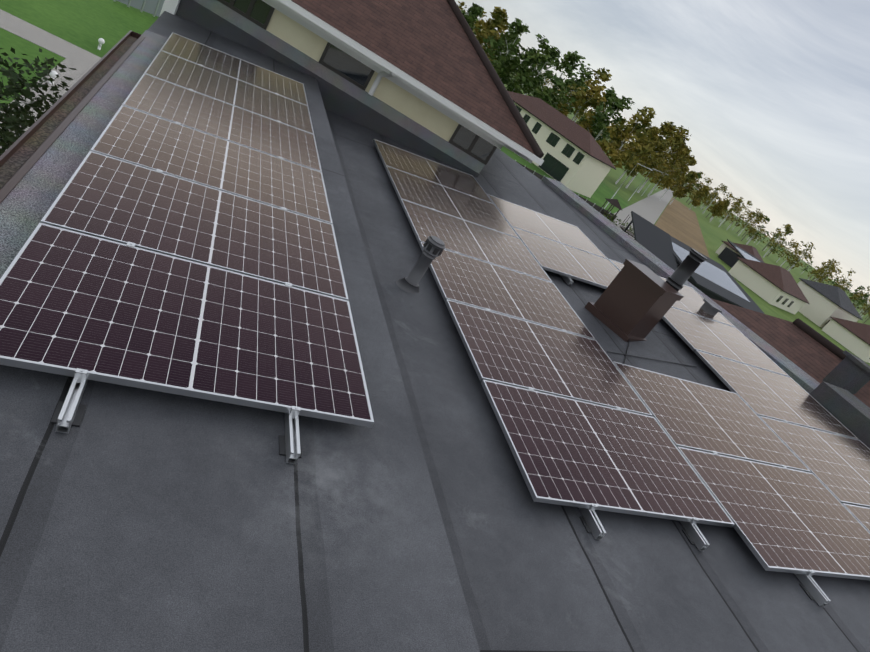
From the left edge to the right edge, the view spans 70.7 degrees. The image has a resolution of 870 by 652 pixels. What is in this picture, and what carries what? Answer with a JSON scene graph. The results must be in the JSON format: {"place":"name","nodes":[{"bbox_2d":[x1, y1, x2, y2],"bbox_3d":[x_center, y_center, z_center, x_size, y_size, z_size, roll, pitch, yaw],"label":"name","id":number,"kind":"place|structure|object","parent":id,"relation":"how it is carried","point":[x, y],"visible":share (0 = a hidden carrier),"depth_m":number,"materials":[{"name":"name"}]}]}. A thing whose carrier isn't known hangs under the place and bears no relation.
{"place":"outdoors","nodes":[
{"label":"outdoors","id":0,"kind":"place"},
{"bbox_2d":[0,9,100,150],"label":"garden paving","id":1,"kind":"structure","parent":0,"point":[82,61],"depth_m":26.49,"materials":[{"name":"concrete"}]},
{"bbox_2d":[49,71,57,83],"bbox_3d":[-14.659,-9.518,23.529,0.280,0.560,0.280,21,26,-27],"label":"garden lamp","id":2,"kind":"object","parent":1,"relation":"on","point":[53,74],"visible":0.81,"depth_m":23.40,"materials":[{"name":"white"}]},
{"bbox_2d":[159,0,179,16],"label":"wall","id":3,"kind":"structure","parent":0,"point":[170,6],"depth_m":9.20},
{"bbox_2d":[0,0,629,213],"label":"garden lawn","id":4,"kind":"structure","parent":0,"point":[86,25],"depth_m":30.89,"materials":[{"name":"green plant"}]},
{"bbox_2d":[0,47,76,155],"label":"garden tree","id":5,"kind":"object","parent":4,"relation":"on","point":[11,122],"visible":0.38,"depth_m":10.08,"materials":[{"name":"green plant"}]},
{"bbox_2d":[97,38,104,49],"bbox_3d":[-16.145,-13.614,29.607,0.280,0.560,0.280,21,26,-27],"label":"garden lamp","id":6,"kind":"object","parent":4,"relation":"on","point":[101,41],"visible":1,"depth_m":29.52,"materials":[{"name":"white"}]},
{"bbox_2d":[113,0,164,16],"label":"grey fence","id":7,"kind":"object","parent":4,"relation":"on","point":[154,7],"visible":0.31,"depth_m":39.72,"materials":[{"name":"grey"}]},
{"bbox_2d":[515,160,616,222],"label":"plot fence","id":8,"kind":"object","parent":4,"relation":"on","point":[599,209],"visible":0.23,"depth_m":76.18,"materials":[{"name":"grey"}]},
{"bbox_2d":[556,67,611,133],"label":"tree","id":9,"kind":"object","parent":4,"relation":"on","point":[584,99],"visible":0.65,"depth_m":126.02,"materials":[{"name":"green plant"}]},
{"bbox_2d":[587,95,634,140],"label":"tree","id":10,"kind":"object","parent":4,"relation":"on","point":[601,125],"visible":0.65,"depth_m":124.03,"materials":[{"name":"green plant"}]},
{"bbox_2d":[601,198,634,237],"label":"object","id":11,"kind":"object","parent":4,"relation":"on","point":[614,202],"visible":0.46,"depth_m":77.43,"materials":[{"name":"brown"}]},
{"bbox_2d":[603,211,634,239],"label":"thuja hedge","id":12,"kind":"object","parent":4,"relation":"on","point":[619,220],"visible":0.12,"depth_m":78.03,"materials":[{"name":"green plant"}]},
{"bbox_2d":[596,106,655,168],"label":"tree","id":13,"kind":"object","parent":4,"relation":"on","point":[636,129],"visible":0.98,"depth_m":117.61,"materials":[{"name":"green plant"}]},
{"bbox_2d":[604,163,652,208],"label":"street lamp","id":14,"kind":"object","parent":4,"relation":"on","point":[625,179],"visible":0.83,"depth_m":87.41,"materials":[{"name":"silver metal"}]},
{"bbox_2d":[624,211,676,270],"bbox_3d":[21.091,-7.455,61.146,5.046,4.482,6.300,28,24,-13],"label":"monopitch shed","id":15,"kind":"object","parent":4,"relation":"on","point":[656,241],"visible":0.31,"depth_m":60.77,"materials":[{"name":"grey"}]},
{"bbox_2d":[514,102,611,197],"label":"neighbour house walls","id":16,"kind":"structure","parent":0,"point":[570,165],"depth_m":89.04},
{"bbox_2d":[508,91,615,169],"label":"roof","id":17,"kind":"structure","parent":16,"relation":"on","point":[570,130],"depth_m":90.33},
{"bbox_2d":[613,189,673,238],"bbox_3d":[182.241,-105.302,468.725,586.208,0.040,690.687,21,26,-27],"label":"house wall","id":18,"kind":"structure","parent":0,"point":[651,208],"depth_m":139.68,"materials":[{"name":"grey"}]},
{"bbox_2d":[455,0,869,304],"label":"sky","id":19,"kind":"structure","parent":0,"point":[772,97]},
{"bbox_2d":[655,198,709,257],"bbox_3d":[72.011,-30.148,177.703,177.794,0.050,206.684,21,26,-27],"label":"roof","id":20,"kind":"structure","parent":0,"point":[677,220],"depth_m":157.06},
{"bbox_2d":[504,72,869,365],"bbox_3d":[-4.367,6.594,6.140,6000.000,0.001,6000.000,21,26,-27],"label":"grass","id":21,"kind":"structure","parent":0,"point":[714,235],"depth_m":239.01,"materials":[{"name":"green plant"}]},
{"bbox_2d":[266,9,458,140],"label":"house walls","id":22,"kind":"structure","parent":21,"relation":"on","point":[295,34],"depth_m":9.83,"materials":[{"name":"paint"}]},
{"bbox_2d":[217,0,274,29],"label":"house window","id":23,"kind":"structure","parent":22,"relation":"attached to","point":[259,13],"depth_m":9.29,"materials":[{"name":"grey"}]},
{"bbox_2d":[194,0,484,172],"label":"plinth band","id":24,"kind":"object","parent":22,"relation":"attached to","point":[266,37],"visible":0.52,"depth_m":9.75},
{"bbox_2d":[318,42,374,90],"bbox_3d":[-1.353,-4.148,9.652,0.821,0.480,0.090,28,24,-13],"label":"house window","id":25,"kind":"structure","parent":22,"relation":"attached to","point":[344,65],"depth_m":9.65,"materials":[{"name":"grey"}]},
{"bbox_2d":[291,0,534,153],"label":"roof","id":26,"kind":"structure","parent":22,"relation":"on","point":[427,43],"depth_m":9.66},
{"bbox_2d":[262,0,543,165],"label":"rain gutter","id":27,"kind":"object","parent":26,"relation":"attached to","point":[316,25],"visible":0.73,"depth_m":9.32,"materials":[{"name":"metal"}]},
{"bbox_2d":[447,0,543,157],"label":"house hip caps","id":28,"kind":"object","parent":26,"relation":"on","point":[508,100],"visible":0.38,"depth_m":10.13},
{"bbox_2d":[448,124,496,164],"bbox_3d":[0.657,-3.073,10.198,0.743,0.460,0.090,28,24,-13],"label":"house window","id":29,"kind":"structure","parent":22,"relation":"attached to","point":[472,144],"depth_m":10.19,"materials":[{"name":"grey"}]},
{"bbox_2d":[458,1,466,11],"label":"forest tree","id":30,"kind":"object","parent":21,"relation":"on","point":[461,4],"visible":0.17,"depth_m":240.78,"materials":[{"name":"brown plant"}]},
{"bbox_2d":[461,3,483,34],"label":"tree","id":31,"kind":"object","parent":21,"relation":"on","point":[471,18],"visible":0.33,"depth_m":149.77,"materials":[{"name":"green plant"}]},
{"bbox_2d":[473,11,486,35],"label":"forest tree","id":32,"kind":"object","parent":21,"relation":"on","point":[482,16],"visible":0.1,"depth_m":209.68,"materials":[{"name":"green plant"}]},
{"bbox_2d":[472,6,508,60],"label":"tree","id":33,"kind":"object","parent":21,"relation":"on","point":[500,22],"visible":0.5,"depth_m":121.30,"materials":[{"name":"green plant"}]},
{"bbox_2d":[482,18,529,77],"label":"tree","id":34,"kind":"object","parent":21,"relation":"on","point":[503,60],"visible":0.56,"depth_m":121.58,"materials":[{"name":"green plant"}]},
{"bbox_2d":[494,30,522,72],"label":"tree","id":35,"kind":"object","parent":21,"relation":"on","point":[518,40],"visible":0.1,"depth_m":173.88,"materials":[{"name":"green plant"}]},
{"bbox_2d":[500,34,551,93],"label":"tree","id":36,"kind":"object","parent":21,"relation":"on","point":[524,78],"visible":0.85,"depth_m":121.26,"materials":[{"name":"green plant"}]},
{"bbox_2d":[519,45,561,94],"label":"tree","id":37,"kind":"object","parent":21,"relation":"on","point":[554,54],"visible":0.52,"depth_m":161.22,"materials":[{"name":"green plant"}]},
{"bbox_2d":[528,50,585,111],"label":"tree","id":38,"kind":"object","parent":21,"relation":"on","point":[546,94],"visible":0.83,"depth_m":123.59,"materials":[{"name":"green plant"}]},
{"bbox_2d":[555,63,594,116],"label":"tree","id":39,"kind":"object","parent":21,"relation":"on","point":[580,81],"visible":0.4,"depth_m":161.05,"materials":[{"name":"green plant"}]},
{"bbox_2d":[579,85,616,133],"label":"tree","id":40,"kind":"object","parent":21,"relation":"on","point":[609,93],"visible":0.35,"depth_m":164.99,"materials":[{"name":"green plant"}]},
{"bbox_2d":[615,126,662,183],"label":"tree","id":41,"kind":"object","parent":21,"relation":"on","point":[643,155],"visible":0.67,"depth_m":147.37,"materials":[{"name":"green plant"}]},
{"bbox_2d":[625,120,678,187],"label":"tree","id":42,"kind":"object","parent":21,"relation":"on","point":[667,129],"visible":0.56,"depth_m":155.73,"materials":[{"name":"green plant"}]},
{"bbox_2d":[637,125,691,192],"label":"tree","id":43,"kind":"object","parent":21,"relation":"on","point":[677,144],"visible":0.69,"depth_m":166.33,"materials":[{"name":"green plant"}]},
{"bbox_2d":[647,145,691,195],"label":"tree","id":44,"kind":"object","parent":21,"relation":"on","point":[683,161],"visible":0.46,"depth_m":181.76,"materials":[{"name":"green plant"}]},
{"bbox_2d":[659,155,696,199],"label":"tree","id":45,"kind":"object","parent":21,"relation":"on","point":[692,161],"visible":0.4,"depth_m":198.39,"materials":[{"name":"green plant"}]},
{"bbox_2d":[670,171,698,203],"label":"tree","id":46,"kind":"object","parent":21,"relation":"on","point":[691,178],"visible":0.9,"depth_m":216.62,"materials":[{"name":"green plant"}]},
{"bbox_2d":[689,185,708,209],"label":"tree","id":47,"kind":"object","parent":21,"relation":"on","point":[697,197],"visible":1,"depth_m":273.50,"materials":[{"name":"green plant"}]},
{"bbox_2d":[688,178,712,204],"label":"forest tree","id":48,"kind":"object","parent":21,"relation":"on","point":[691,195],"visible":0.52,"depth_m":328.46,"materials":[{"name":"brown plant"}]},
{"bbox_2d":[701,183,727,212],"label":"forest tree","id":49,"kind":"object","parent":21,"relation":"on","point":[716,194],"visible":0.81,"depth_m":344.70,"materials":[{"name":"green plant"}]},
{"bbox_2d":[710,199,729,221],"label":"tree","id":50,"kind":"object","parent":21,"relation":"on","point":[720,207],"visible":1,"depth_m":287.64,"materials":[{"name":"green plant"}]},
{"bbox_2d":[710,192,732,219],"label":"forest tree","id":51,"kind":"object","parent":21,"relation":"on","point":[731,194],"visible":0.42,"depth_m":316.14,"materials":[{"name":"green plant"}]},
{"bbox_2d":[718,197,744,226],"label":"forest tree","id":52,"kind":"object","parent":21,"relation":"on","point":[737,203],"visible":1,"depth_m":304.68,"materials":[{"name":"green plant"}]},
{"bbox_2d":[726,201,751,229],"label":"forest tree","id":53,"kind":"object","parent":21,"relation":"on","point":[749,203],"visible":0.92,"depth_m":340.29,"materials":[{"name":"green plant"}]},
{"bbox_2d":[718,239,763,267],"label":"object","id":54,"kind":"object","parent":21,"relation":"on","point":[727,256],"visible":0.17,"depth_m":136.64,"materials":[{"name":"grey"}]},
{"bbox_2d":[738,208,760,235],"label":"forest tree","id":55,"kind":"object","parent":21,"relation":"on","point":[751,217],"visible":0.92,"depth_m":362.08,"materials":[{"name":"green plant"}]},
{"bbox_2d":[741,214,763,240],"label":"forest tree","id":56,"kind":"object","parent":21,"relation":"on","point":[760,217],"visible":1,"depth_m":314.63,"materials":[{"name":"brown plant"}]},
{"bbox_2d":[747,226,763,243],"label":"forest tree","id":57,"kind":"object","parent":21,"relation":"on","point":[760,230],"visible":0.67,"depth_m":324.15,"materials":[{"name":"green plant"}]},
{"bbox_2d":[746,217,769,243],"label":"forest tree","id":58,"kind":"object","parent":21,"relation":"on","point":[766,219],"visible":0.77,"depth_m":318.85,"materials":[{"name":"green plant"}]},
{"bbox_2d":[747,215,768,239],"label":"forest tree","id":59,"kind":"object","parent":21,"relation":"on","point":[760,225],"visible":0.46,"depth_m":388.76,"materials":[{"name":"green plant"}]},
{"bbox_2d":[762,224,785,250],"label":"forest tree","id":60,"kind":"object","parent":21,"relation":"on","point":[778,230],"visible":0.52,"depth_m":385.67,"materials":[{"name":"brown plant"}]},
{"bbox_2d":[763,224,792,257],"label":"forest tree","id":61,"kind":"object","parent":21,"relation":"on","point":[788,228],"visible":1,"depth_m":294.10,"materials":[{"name":"green plant"}]},
{"bbox_2d":[767,232,792,255],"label":"forest tree","id":62,"kind":"object","parent":21,"relation":"on","point":[774,247],"visible":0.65,"depth_m":347.84,"materials":[{"name":"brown plant"}]},
{"bbox_2d":[776,239,796,262],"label":"forest tree","id":63,"kind":"object","parent":21,"relation":"on","point":[780,256],"visible":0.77,"depth_m":342.48,"materials":[{"name":"green plant"}]},
{"bbox_2d":[781,241,802,265],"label":"forest tree","id":64,"kind":"object","parent":21,"relation":"on","point":[793,246],"visible":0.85,"depth_m":304.25,"materials":[{"name":"green plant"}]},
{"bbox_2d":[787,248,811,270],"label":"forest tree","id":65,"kind":"object","parent":21,"relation":"on","point":[805,252],"visible":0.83,"depth_m":292.18,"materials":[{"name":"green plant"}]},
{"bbox_2d":[787,242,814,270],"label":"forest tree","id":66,"kind":"object","parent":21,"relation":"on","point":[805,257],"visible":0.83,"depth_m":291.06,"materials":[{"name":"green plant"}]},
{"bbox_2d":[801,261,812,273],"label":"forest tree","id":67,"kind":"object","parent":21,"relation":"on","point":[806,268],"visible":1,"depth_m":434.50,"materials":[{"name":"green plant"}]},
{"bbox_2d":[808,267,823,281],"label":"forest tree","id":68,"kind":"object","parent":21,"relation":"on","point":[818,271],"visible":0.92,"depth_m":298.46,"materials":[{"name":"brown plant"}]},
{"bbox_2d":[814,266,836,281],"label":"forest tree","id":69,"kind":"object","parent":21,"relation":"on","point":[823,273],"visible":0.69,"depth_m":361.80,"materials":[{"name":"green plant"}]},
{"bbox_2d":[816,259,834,281],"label":"forest tree","id":70,"kind":"object","parent":21,"relation":"on","point":[827,267],"visible":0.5,"depth_m":376.19,"materials":[{"name":"green plant"}]},
{"bbox_2d":[815,259,837,280],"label":"forest tree","id":71,"kind":"object","parent":21,"relation":"on","point":[828,264],"visible":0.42,"depth_m":393.96,"materials":[{"name":"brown plant"}]},
{"bbox_2d":[817,261,841,284],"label":"forest tree","id":72,"kind":"object","parent":21,"relation":"on","point":[831,275],"visible":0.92,"depth_m":335.52,"materials":[{"name":"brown plant"}]},
{"bbox_2d":[832,279,847,286],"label":"forest tree","id":73,"kind":"object","parent":21,"relation":"on","point":[841,282],"visible":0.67,"depth_m":347.65,"materials":[{"name":"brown plant"}]},
{"bbox_2d":[834,270,854,288],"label":"forest tree","id":74,"kind":"object","parent":21,"relation":"on","point":[850,271],"visible":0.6,"depth_m":363.58,"materials":[{"name":"green plant"}]},
{"bbox_2d":[849,286,864,300],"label":"forest tree","id":75,"kind":"object","parent":21,"relation":"on","point":[859,288],"visible":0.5,"depth_m":332.64,"materials":[{"name":"green plant"}]},
{"bbox_2d":[849,286,869,307],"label":"forest tree","id":76,"kind":"object","parent":21,"relation":"on","point":[856,296],"visible":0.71,"depth_m":297.04,"materials":[{"name":"green plant"}]},
{"bbox_2d":[856,294,869,308],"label":"forest tree","id":77,"kind":"object","parent":21,"relation":"on","point":[863,301],"visible":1,"depth_m":288.53,"materials":[{"name":"green plant"}]},
{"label":"lower wing walls","id":78,"kind":"object","parent":21,"relation":"on","visible":0},
{"bbox_2d":[710,298,869,407],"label":"shingle roof","id":79,"kind":"structure","parent":78,"relation":"on","point":[806,353],"depth_m":9.39,"materials":[{"name":"tile"}]},
{"bbox_2d":[793,318,845,359],"bbox_3d":[9.207,4.915,4.149,0.140,0.462,16.637,14,30,-38],"label":"roof ridge cap","id":80,"kind":"object","parent":79,"relation":"on","point":[837,351],"visible":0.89,"depth_m":9.51,"materials":[{"name":"brown"}]},
{"bbox_2d":[822,350,869,393],"bbox_3d":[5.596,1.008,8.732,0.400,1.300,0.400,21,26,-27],"label":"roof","id":81,"kind":"structure","parent":79,"relation":"on","point":[849,372],"depth_m":8.48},
{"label":"wing walls","id":82,"kind":"object","parent":21,"relation":"on","visible":0},
{"bbox_2d":[0,11,479,651],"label":"roof section","id":83,"kind":"object","parent":82,"relation":"on","point":[132,519],"visible":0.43,"depth_m":2.34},
{"bbox_2d":[0,30,144,203],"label":"gutter","id":84,"kind":"object","parent":83,"relation":"attached to","point":[14,180],"visible":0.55,"depth_m":4.58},
{"bbox_2d":[0,36,136,187],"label":"gutter dirt","id":85,"kind":"structure","parent":84,"relation":"on","point":[14,162],"depth_m":4.66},
{"bbox_2d":[0,30,167,277],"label":"eave cap sheet","id":86,"kind":"object","parent":83,"relation":"on","point":[27,202],"visible":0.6,"depth_m":4.11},
{"bbox_2d":[51,379,301,463],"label":"mounting rails","id":87,"kind":"object","parent":83,"relation":"on","point":[69,412],"visible":0.23,"depth_m":2.48,"materials":[{"name":"silver metal"}]},
{"bbox_2d":[0,32,373,426],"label":"solar panels","id":88,"kind":"object","parent":87,"relation":"on","point":[190,294],"visible":1,"depth_m":3.55,"materials":[{"name":"brown"}]},
{"bbox_2d":[74,64,300,418],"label":"panel clamps","id":89,"kind":"object","parent":87,"relation":"attached to","point":[80,375],"visible":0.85,"depth_m":2.85,"materials":[{"name":"silver metal"}]},
{"bbox_2d":[175,0,478,177],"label":"upstand membrane","id":90,"kind":"object","parent":82,"relation":"on","point":[338,101],"visible":0.25,"depth_m":9.85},
{"bbox_2d":[325,110,869,651],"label":"roof section","id":91,"kind":"object","parent":82,"relation":"on","point":[537,576],"visible":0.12,"depth_m":3.94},
{"bbox_2d":[396,236,444,293],"bbox_3d":[-0.113,-0.556,5.569,0.260,0.545,0.260,21,26,-27],"label":"roof vent pipe","id":92,"kind":"object","parent":91,"relation":"on","point":[433,247],"visible":1,"depth_m":5.52,"materials":[{"name":"grey plastic"}]},
{"bbox_2d":[487,194,619,288],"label":"solar panels","id":93,"kind":"object","parent":91,"relation":"on","point":[557,246],"visible":0.77,"depth_m":8.63,"materials":[{"name":"black"}]},
{"bbox_2d":[373,139,734,527],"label":"solar panels","id":94,"kind":"object","parent":91,"relation":"on","point":[574,437],"visible":0.98,"depth_m":5.19,"materials":[{"name":"brown"}]},
{"bbox_2d":[584,259,683,341],"bbox_3d":[2.290,-0.241,7.111,0.560,0.803,0.659,6,35,-47],"label":"chimney box","id":95,"kind":"object","parent":91,"relation":"on","point":[635,301],"visible":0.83,"depth_m":6.92,"materials":[{"name":"brown metal"}]},
{"bbox_2d":[607,341,695,366],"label":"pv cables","id":96,"kind":"object","parent":91,"relation":"on","point":[626,354],"visible":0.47,"depth_m":6.64,"materials":[{"name":"black plastic"}]},
{"bbox_2d":[542,176,819,393],"bbox_3d":[6.371,2.914,5.978,0.522,1.001,19.544,14,30,-38],"label":"ridge edge strip","id":97,"kind":"object","parent":91,"relation":"on","point":[806,382],"visible":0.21,"depth_m":10.25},
{"bbox_2d":[666,248,706,290],"bbox_3d":[2.723,-0.367,7.271,0.340,1.213,0.340,21,26,-27],"label":"flue pipe","id":98,"kind":"object","parent":91,"relation":"on","point":[683,272],"visible":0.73,"depth_m":7.06,"materials":[{"name":"black"}]},
{"bbox_2d":[701,299,721,315],"bbox_3d":[3.941,-0.139,9.014,0.220,0.430,0.220,21,26,-27],"label":"roof vent box","id":99,"kind":"object","parent":91,"relation":"on","point":[708,307],"visible":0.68,"depth_m":8.90,"materials":[{"name":"grey plastic"}]},
{"bbox_2d":[559,274,869,606],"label":"mounting rails","id":100,"kind":"object","parent":91,"relation":"on","point":[809,586],"visible":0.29,"depth_m":4.17,"materials":[{"name":"silver metal"}]},
{"bbox_2d":[413,174,869,576],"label":"panel clamps","id":101,"kind":"object","parent":100,"relation":"attached to","point":[695,520],"visible":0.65,"depth_m":5.13,"materials":[{"name":"silver metal"}]},
{"bbox_2d":[608,259,869,532],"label":"solar panels","id":102,"kind":"object","parent":100,"relation":"on","point":[836,465],"visible":0.81,"depth_m":7.01,"materials":[{"name":"black"}]},
{"bbox_2d":[613,361,869,579],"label":"solar panels","id":103,"kind":"object","parent":91,"relation":"on","point":[796,516],"visible":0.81,"depth_m":5.14,"materials":[{"name":"brown"}]},
{"bbox_2d":[810,381,869,448],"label":"clad block","id":104,"kind":"structure","parent":91,"relation":"on","point":[849,411],"depth_m":7.42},
{"bbox_2d":[670,236,764,313],"bbox_3d":[28.507,-4.501,65.395,13.807,4.206,9.800,18,27,-32],"label":"roof","id":105,"kind":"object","parent":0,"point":[711,278],"visible":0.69,"depth_m":63.76,"materials":[{"name":"grey"}]},
{"bbox_2d":[716,243,740,255],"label":"house walls","id":106,"kind":"structure","parent":0,"point":[721,248],"depth_m":146.10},
{"bbox_2d":[722,241,763,261],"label":"house roof","id":107,"kind":"structure","parent":106,"relation":"on","point":[752,250],"depth_m":145.64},
{"bbox_2d":[729,260,805,313],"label":"house walls","id":108,"kind":"structure","parent":0,"point":[757,283],"depth_m":116.84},
{"bbox_2d":[736,257,809,303],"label":"house roof","id":109,"kind":"structure","parent":108,"relation":"on","point":[781,278],"depth_m":117.12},
{"bbox_2d":[798,280,858,327],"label":"house walls","id":110,"kind":"structure","parent":0,"point":[819,310],"depth_m":135.37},
{"bbox_2d":[799,278,862,319],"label":"house roof","id":111,"kind":"structure","parent":110,"relation":"on","point":[837,296],"depth_m":136.36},
{"bbox_2d":[822,319,869,362],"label":"house walls","id":112,"kind":"structure","parent":0,"point":[847,339],"depth_m":126.57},
{"bbox_2d":[830,317,869,344],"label":"house roof","id":113,"kind":"structure","parent":112,"relation":"on","point":[861,331],"depth_m":127.00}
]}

